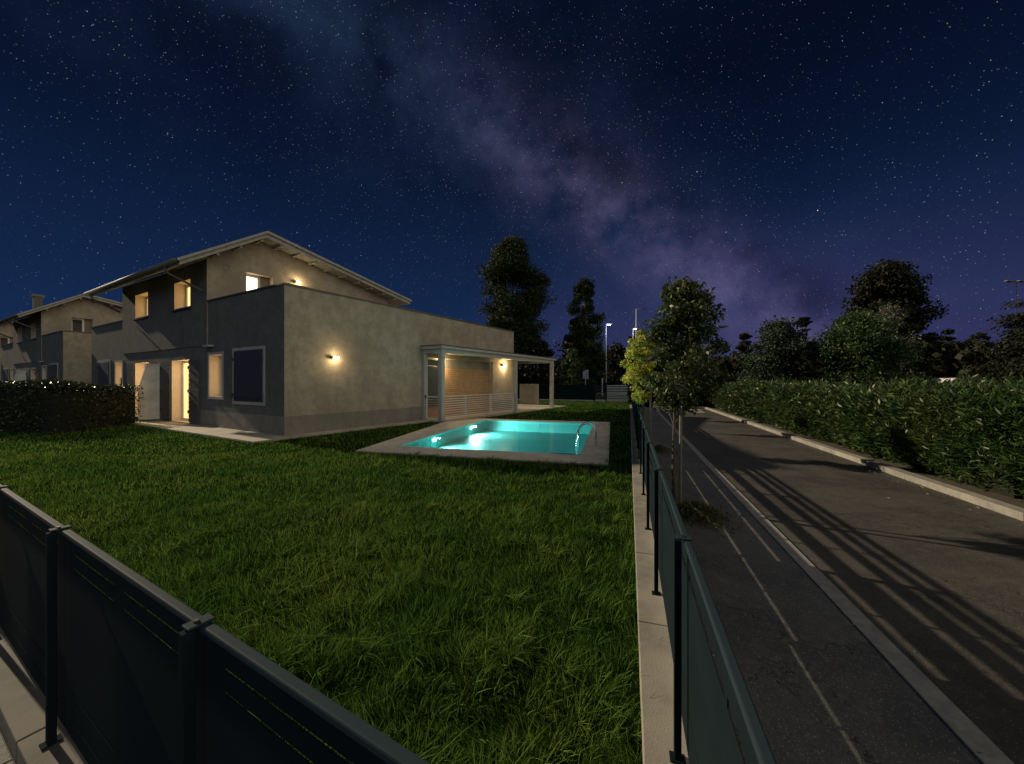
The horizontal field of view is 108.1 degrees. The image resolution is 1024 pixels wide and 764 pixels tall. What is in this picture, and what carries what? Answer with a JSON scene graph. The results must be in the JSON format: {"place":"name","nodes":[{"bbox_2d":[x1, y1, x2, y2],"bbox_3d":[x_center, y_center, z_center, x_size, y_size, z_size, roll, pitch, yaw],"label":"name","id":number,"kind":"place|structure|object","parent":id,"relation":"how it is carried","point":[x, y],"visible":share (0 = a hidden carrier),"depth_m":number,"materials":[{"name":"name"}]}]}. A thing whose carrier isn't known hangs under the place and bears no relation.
{"place":"outdoors","nodes":[
{"label":"outdoors","id":0,"kind":"place"},
{"bbox_2d":[131,420,429,442],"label":"house paving","id":1,"kind":"structure","parent":0,"point":[240,435],"depth_m":12.13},
{"bbox_2d":[0,400,685,763],"bbox_3d":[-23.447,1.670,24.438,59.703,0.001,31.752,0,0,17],"label":"lawn","id":2,"kind":"structure","parent":0,"point":[334,685],"depth_m":3.36,"materials":[{"name":"plant"}]},
{"bbox_2d":[0,321,13,380],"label":"house","id":3,"kind":"structure","parent":2,"relation":"on","point":[6,329],"depth_m":35.66,"materials":[{"name":"paint"}]},
{"bbox_2d":[0,337,9,347],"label":"window","id":4,"kind":"structure","parent":3,"relation":"in","point":[3,340],"depth_m":35.71,"materials":[{"name":"grey glass"}]},
{"bbox_2d":[0,294,121,391],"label":"house","id":5,"kind":"structure","parent":2,"relation":"on","point":[52,340],"depth_m":24.59,"materials":[{"name":"grey paint"}]},
{"bbox_2d":[13,371,25,380],"bbox_3d":[-34.281,0.395,25.791,0.081,2.352,0.672,0,0,33],"label":"privacy screen","id":6,"kind":"object","parent":5,"relation":"attached to","point":[20,375],"visible":0.35,"depth_m":25.86,"materials":[{"name":"white paint"}]},
{"bbox_2d":[71,318,83,331],"bbox_3d":[-29.728,-3.500,25.381,0.395,1.700,0.558,0,0,0],"label":"window","id":7,"kind":"structure","parent":5,"relation":"in","point":[77,324],"depth_m":25.40,"materials":[{"name":"white paint"}]},
{"bbox_2d":[0,378,144,434],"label":"laurel hedge","id":8,"kind":"object","parent":2,"relation":"on","point":[33,406],"visible":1,"depth_m":12.17,"materials":[{"name":"green plant"}]},
{"bbox_2d":[83,231,514,435],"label":"house","id":9,"kind":"structure","parent":2,"relation":"on","point":[246,334],"depth_m":14.09,"materials":[{"name":"grey paint"}]},
{"bbox_2d":[146,297,147,315],"bbox_3d":[-16.468,-3.420,17.038,1.504,1.100,0.060,0,0,29],"label":"window","id":10,"kind":"structure","parent":9,"relation":"in","point":[146,297],"depth_m":17.35,"materials":[{"name":"yellow glass"}]},
{"bbox_2d":[138,363,159,419],"bbox_3d":[-15.151,0.395,15.491,0.081,2.352,0.672,0,0,33],"label":"privacy screen","id":11,"kind":"object","parent":9,"relation":"attached to","point":[150,383],"visible":0.85,"depth_m":15.53,"materials":[{"name":"white paint"}]},
{"bbox_2d":[182,361,189,420],"bbox_3d":[-13.011,0.360,15.076,1.469,2.460,0.863,0,0,0],"label":"window","id":12,"kind":"structure","parent":9,"relation":"in","point":[185,404],"depth_m":15.38,"materials":[{"name":"glass"}]},
{"bbox_2d":[186,285,189,306],"bbox_3d":[-12.791,-3.420,14.957,1.295,1.100,0.764,0,0,0],"label":"window","id":13,"kind":"structure","parent":9,"relation":"in","point":[187,286],"depth_m":15.25,"materials":[{"name":"white paint"}]},
{"bbox_2d":[220,356,220,395],"bbox_3d":[-10.444,-0.225,13.623,0.954,1.510,0.060,0,0,29],"label":"window","id":14,"kind":"structure","parent":9,"relation":"in","point":[220,356],"depth_m":13.82,"materials":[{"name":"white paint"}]},
{"bbox_2d":[246,274,259,290],"bbox_3d":[-10.598,-3.500,15.081,0.395,1.700,0.558,0,0,0],"label":"window","id":15,"kind":"structure","parent":9,"relation":"in","point":[252,281],"depth_m":15.11,"materials":[{"name":"white glass"}]},
{"bbox_2d":[355,418,609,465],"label":"swimming pool","id":16,"kind":"structure","parent":2,"relation":"in","point":[551,441],"depth_m":12.04,"materials":[{"name":"liquid"}]},
{"bbox_2d":[574,421,596,454],"bbox_3d":[1.956,1.546,9.819,0.567,0.967,0.534,0,0,15],"label":"pool ladder","id":17,"kind":"object","parent":16,"relation":"attached to","point":[577,443],"visible":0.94,"depth_m":9.66,"materials":[{"name":"silver metal"}]},
{"bbox_2d":[520,384,538,404],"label":"garden wall","id":18,"kind":"structure","parent":2,"relation":"on","point":[529,394],"depth_m":26.45,"materials":[{"name":"beige paint"}]},
{"bbox_2d":[422,404,565,422],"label":"porch paving","id":19,"kind":"structure","parent":0,"point":[525,408],"depth_m":19.45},
{"bbox_2d":[445,393,513,417],"bbox_3d":[-1.387,1.093,17.846,0.051,1.015,5.459,0,0,33],"label":"railing","id":20,"kind":"object","parent":19,"relation":"on","point":[490,404],"visible":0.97,"depth_m":17.51,"materials":[{"name":"grey metal"}]},
{"bbox_2d":[420,344,556,420],"bbox_3d":[-1.608,0.028,20.603,3.833,3.145,10.664,0,0,33],"label":"porch","id":21,"kind":"object","parent":19,"relation":"on","point":[433,378],"visible":0.8,"depth_m":16.33,"materials":[{"name":"grey metal"}]},
{"bbox_2d":[425,395,437,419],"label":"garden gate","id":22,"kind":"structure","parent":21,"relation":"attached to","point":[428,406],"depth_m":15.74,"materials":[{"name":"grey metal"}]},
{"bbox_2d":[0,0,1023,365],"label":"sky","id":23,"kind":"structure","parent":0,"point":[765,153],"materials":[{"name":"blue"}]},
{"bbox_2d":[544,391,655,409],"bbox_3d":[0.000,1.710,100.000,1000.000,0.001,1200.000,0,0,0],"label":"ground","id":24,"kind":"structure","parent":0,"point":[598,399],"depth_m":38.47,"materials":[{"name":"green plant"}]},
{"bbox_2d":[475,234,558,384],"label":"poplar tree","id":25,"kind":"object","parent":24,"relation":"on","point":[508,262],"visible":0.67,"depth_m":44.30,"materials":[{"name":"green plant"}]},
{"bbox_2d":[519,338,561,384],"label":"broadleaf tree","id":26,"kind":"object","parent":24,"relation":"on","point":[535,373],"visible":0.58,"depth_m":40.89,"materials":[{"name":"green plant"}]},
{"bbox_2d":[518,399,627,402],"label":"wall","id":27,"kind":"structure","parent":24,"relation":"on","point":[583,400],"depth_m":31.23,"materials":[{"name":"concrete"}]},
{"bbox_2d":[518,384,593,400],"bbox_3d":[-3.068,0.860,35.244,21.610,1.380,0.060,0,0,23],"label":"metal fence","id":28,"kind":"object","parent":27,"relation":"on","point":[575,392],"visible":0.29,"depth_m":31.86,"materials":[{"name":"metal"}]},
{"bbox_2d":[594,383,628,400],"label":"slatted gate","id":29,"kind":"structure","parent":27,"relation":"on","point":[606,392],"depth_m":30.52,"materials":[{"name":"metal"}]},
{"bbox_2d":[560,348,586,384],"bbox_3d":[6.240,-0.912,38.016,2.669,5.246,2.650,0,0,27],"label":"broadleaf tree","id":30,"kind":"object","parent":24,"relation":"on","point":[571,372],"visible":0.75,"depth_m":37.76,"materials":[{"name":"green plant"}]},
{"bbox_2d":[546,331,612,394],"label":"broadleaf tree","id":31,"kind":"object","parent":24,"relation":"on","point":[566,345],"visible":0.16,"depth_m":49.17,"materials":[{"name":"green plant"}]},
{"bbox_2d":[583,370,587,384],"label":"road sign","id":32,"kind":"object","parent":24,"relation":"on","point":[585,375],"visible":0.77,"depth_m":41.98,"materials":[{"name":"grey metal"}]},
{"bbox_2d":[563,277,608,384],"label":"poplar tree","id":33,"kind":"object","parent":24,"relation":"on","point":[583,339],"visible":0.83,"depth_m":45.32,"materials":[{"name":"green plant"}]},
{"bbox_2d":[605,323,612,382],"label":"street lamp","id":34,"kind":"object","parent":24,"relation":"on","point":[606,354],"visible":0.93,"depth_m":45.95,"materials":[{"name":"grey metal"}]},
{"bbox_2d":[600,341,635,391],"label":"broadleaf tree","id":35,"kind":"object","parent":24,"relation":"on","point":[616,372],"visible":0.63,"depth_m":56.66,"materials":[{"name":"green plant"}]},
{"bbox_2d":[636,308,646,361],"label":"street lamp","id":36,"kind":"object","parent":24,"relation":"on","point":[636,317],"visible":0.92,"depth_m":65.92,"materials":[{"name":"grey metal"}]},
{"bbox_2d":[627,354,667,388],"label":"broadleaf tree","id":37,"kind":"object","parent":24,"relation":"on","point":[657,368],"visible":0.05,"depth_m":43.90,"materials":[{"name":"green plant"}]},
{"bbox_2d":[630,404,688,763],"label":"wall","id":38,"kind":"structure","parent":24,"relation":"on","point":[657,720],"depth_m":2.15,"materials":[{"name":"concrete"}]},
{"bbox_2d":[632,391,776,763],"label":"metal fence","id":39,"kind":"object","parent":38,"relation":"on","point":[702,701],"visible":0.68,"depth_m":1.38,"materials":[{"name":"metal"}]},
{"bbox_2d":[653,406,704,408],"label":"kerb","id":40,"kind":"structure","parent":24,"relation":"on","point":[671,407],"depth_m":23.62,"materials":[{"name":"grey concrete"}]},
{"bbox_2d":[626,374,736,406],"bbox_3d":[11.273,0.571,24.975,6.984,2.617,2.103,0,0,17],"label":"hedge","id":41,"kind":"object","parent":24,"relation":"on","point":[647,403],"visible":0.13,"depth_m":24.89,"materials":[{"name":"green plant"}]},
{"bbox_2d":[675,321,713,374],"bbox_3d":[14.465,-1.881,29.940,4.697,7.179,4.690,0,0,36],"label":"broadleaf tree","id":42,"kind":"object","parent":24,"relation":"on","point":[704,342],"visible":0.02,"depth_m":29.79,"materials":[{"name":"green plant"}]},
{"bbox_2d":[716,325,728,364],"bbox_3d":[16.972,-1.459,30.000,0.960,6.218,0.300,0,0,0],"label":"street lamp","id":43,"kind":"object","parent":24,"relation":"on","point":[721,326],"visible":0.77,"depth_m":29.86,"materials":[{"name":"grey metal"}]},
{"bbox_2d":[731,333,756,380],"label":"conifer tree","id":44,"kind":"object","parent":24,"relation":"on","point":[743,346],"visible":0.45,"depth_m":51.81,"materials":[{"name":"green plant"}]},
{"bbox_2d":[519,339,1022,391],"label":"shrubs","id":45,"kind":"object","parent":24,"relation":"on","point":[957,356],"visible":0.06,"depth_m":41.83,"materials":[{"name":"green plant"}]},
{"bbox_2d":[734,315,847,384],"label":"broadleaf tree","id":46,"kind":"object","parent":24,"relation":"on","point":[781,343],"visible":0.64,"depth_m":41.23,"materials":[{"name":"teal plant"}]},
{"bbox_2d":[793,317,813,340],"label":"conifer tree","id":47,"kind":"object","parent":24,"relation":"on","point":[803,321],"visible":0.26,"depth_m":57.50,"materials":[{"name":"green plant"}]},
{"bbox_2d":[797,341,827,382],"bbox_3d":[27.428,-0.989,33.943,3.509,5.600,2.956,0,0,-30],"label":"conifer tree","id":48,"kind":"object","parent":24,"relation":"on","point":[811,352],"visible":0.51,"depth_m":33.71,"materials":[{"name":"green plant"}]},
{"bbox_2d":[655,410,1013,763],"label":"kerb strip","id":49,"kind":"object","parent":24,"relation":"on","point":[971,736],"visible":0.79,"depth_m":2.25,"materials":[{"name":"grey concrete"}]},
{"bbox_2d":[792,308,931,385],"bbox_3d":[34.589,-2.779,38.076,11.295,9.244,10.262,0,0,0],"label":"broadleaf tree","id":50,"kind":"object","parent":24,"relation":"on","point":[865,345],"visible":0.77,"depth_m":35.97,"materials":[{"name":"green plant"}]},
{"bbox_2d":[701,406,1023,520],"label":"kerb","id":51,"kind":"structure","parent":24,"relation":"on","point":[1010,510],"depth_m":6.21,"materials":[{"name":"concrete"}]},
{"bbox_2d":[833,258,948,342],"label":"broadleaf tree","id":52,"kind":"object","parent":24,"relation":"on","point":[885,282],"visible":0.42,"depth_m":57.41,"materials":[{"name":"green plant"}]},
{"bbox_2d":[873,302,921,369],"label":"broadleaf tree","id":53,"kind":"object","parent":24,"relation":"on","point":[888,310],"visible":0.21,"depth_m":46.96,"materials":[{"name":"green plant"}]},
{"bbox_2d":[892,342,932,381],"bbox_3d":[42.884,-1.287,39.965,3.694,6.218,3.328,0,0,-39],"label":"broadleaf tree","id":54,"kind":"object","parent":24,"relation":"on","point":[925,371],"visible":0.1,"depth_m":39.37,"materials":[{"name":"green plant"}]},
{"bbox_2d":[935,378,974,382],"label":"parked van","id":55,"kind":"object","parent":24,"relation":"on","point":[943,379],"visible":0.02,"depth_m":40.41,"materials":[{"name":"white paint"}]},
{"bbox_2d":[963,332,994,345],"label":"broadleaf tree","id":56,"kind":"object","parent":24,"relation":"on","point":[977,336],"visible":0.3,"depth_m":74.43,"materials":[{"name":"green plant"}]},
{"bbox_2d":[957,299,1023,384],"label":"conifer tree","id":57,"kind":"object","parent":24,"relation":"on","point":[1012,350],"visible":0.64,"depth_m":27.30,"materials":[{"name":"green plant"}]},
{"bbox_2d":[1004,280,1023,358],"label":"street lamp","id":58,"kind":"object","parent":24,"relation":"on","point":[1016,281],"visible":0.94,"depth_m":35.97,"materials":[{"name":"grey metal"}]},
{"bbox_2d":[639,407,980,763],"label":"sidewalk","id":59,"kind":"structure","parent":0,"point":[861,701],"depth_m":2.23,"materials":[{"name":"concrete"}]},
{"bbox_2d":[620,329,659,427],"bbox_3d":[3.160,0.201,9.126,0.971,2.999,1.058,0,0,0],"label":"street tree","id":60,"kind":"object","parent":59,"relation":"on","point":[634,370],"visible":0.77,"depth_m":8.97,"materials":[{"name":"green plant"}]},
{"bbox_2d":[634,347,654,424],"bbox_3d":[4.580,0.225,12.980,0.868,2.953,0.871,0,0,20],"label":"street tree","id":61,"kind":"object","parent":59,"relation":"on","point":[637,379],"visible":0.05,"depth_m":12.94,"materials":[{"name":"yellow plant"}]},
{"bbox_2d":[649,388,650,447],"bbox_3d":[3.326,0.885,8.923,0.047,1.570,0.042,0,0,-22],"label":"tree stake","id":62,"kind":"object","parent":59,"relation":"on","point":[650,415],"visible":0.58,"depth_m":8.90,"materials":[{"name":"brown wood"}]},
{"bbox_2d":[650,444,683,455],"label":"weeds","id":63,"kind":"object","parent":59,"relation":"on","point":[659,448],"visible":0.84,"depth_m":8.73,"materials":[{"name":"green plant"}]},
{"bbox_2d":[678,391,681,506],"bbox_3d":[2.231,0.885,4.915,0.047,1.570,0.042,0,0,22],"label":"tree stake","id":64,"kind":"object","parent":59,"relation":"on","point":[680,456],"visible":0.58,"depth_m":4.90,"materials":[{"name":"brown wood"}]},
{"bbox_2d":[639,275,730,501],"bbox_3d":[2.359,0.107,5.133,1.138,3.187,1.196,0,0,41],"label":"street tree","id":65,"kind":"object","parent":59,"relation":"on","point":[687,304],"visible":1,"depth_m":4.93,"materials":[{"name":"green plant"}]},
{"bbox_2d":[666,499,762,537],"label":"weeds","id":66,"kind":"object","parent":59,"relation":"on","point":[700,511],"visible":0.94,"depth_m":4.45,"materials":[{"name":"green plant"}]},
{"bbox_2d":[655,408,1023,763],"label":"road","id":67,"kind":"structure","parent":0,"point":[862,542],"depth_m":3.60,"materials":[{"name":"grey asphalt"}]},
{"bbox_2d":[652,432,1022,752],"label":"fallen leaves","id":68,"kind":"object","parent":67,"relation":"on","point":[801,532],"visible":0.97,"depth_m":4.52,"materials":[{"name":"brown plant"}]},
{"bbox_2d":[709,407,1023,507],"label":"verge","id":69,"kind":"structure","parent":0,"point":[999,497],"depth_m":6.69,"materials":[{"name":"soil"}]},
{"bbox_2d":[707,369,1023,501],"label":"oleander hedge","id":70,"kind":"object","parent":69,"relation":"on","point":[970,432],"visible":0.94,"depth_m":6.74,"materials":[{"name":"green plant"}]},
{"bbox_2d":[941,328,955,341],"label":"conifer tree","id":71,"kind":"object","parent":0,"point":[948,331],"visible":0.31,"depth_m":74.61,"materials":[{"name":"green plant"}]},
{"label":"pavement","id":72,"kind":"structure","parent":0,"visible":0},
{"bbox_2d":[0,732,13,763],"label":"paving strip","id":73,"kind":"object","parent":72,"relation":"on","point":[5,757],"visible":1,"depth_m":1.63,"materials":[{"name":"concrete"}]},
{"bbox_2d":[0,627,87,763],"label":"wall","id":74,"kind":"structure","parent":72,"relation":"on","point":[22,713],"depth_m":1.72,"materials":[{"name":"concrete"}]},
{"bbox_2d":[0,484,429,763],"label":"metal fence","id":75,"kind":"object","parent":74,"relation":"on","point":[116,682],"visible":1,"depth_m":1.21,"materials":[{"name":"metal"}]}
]}

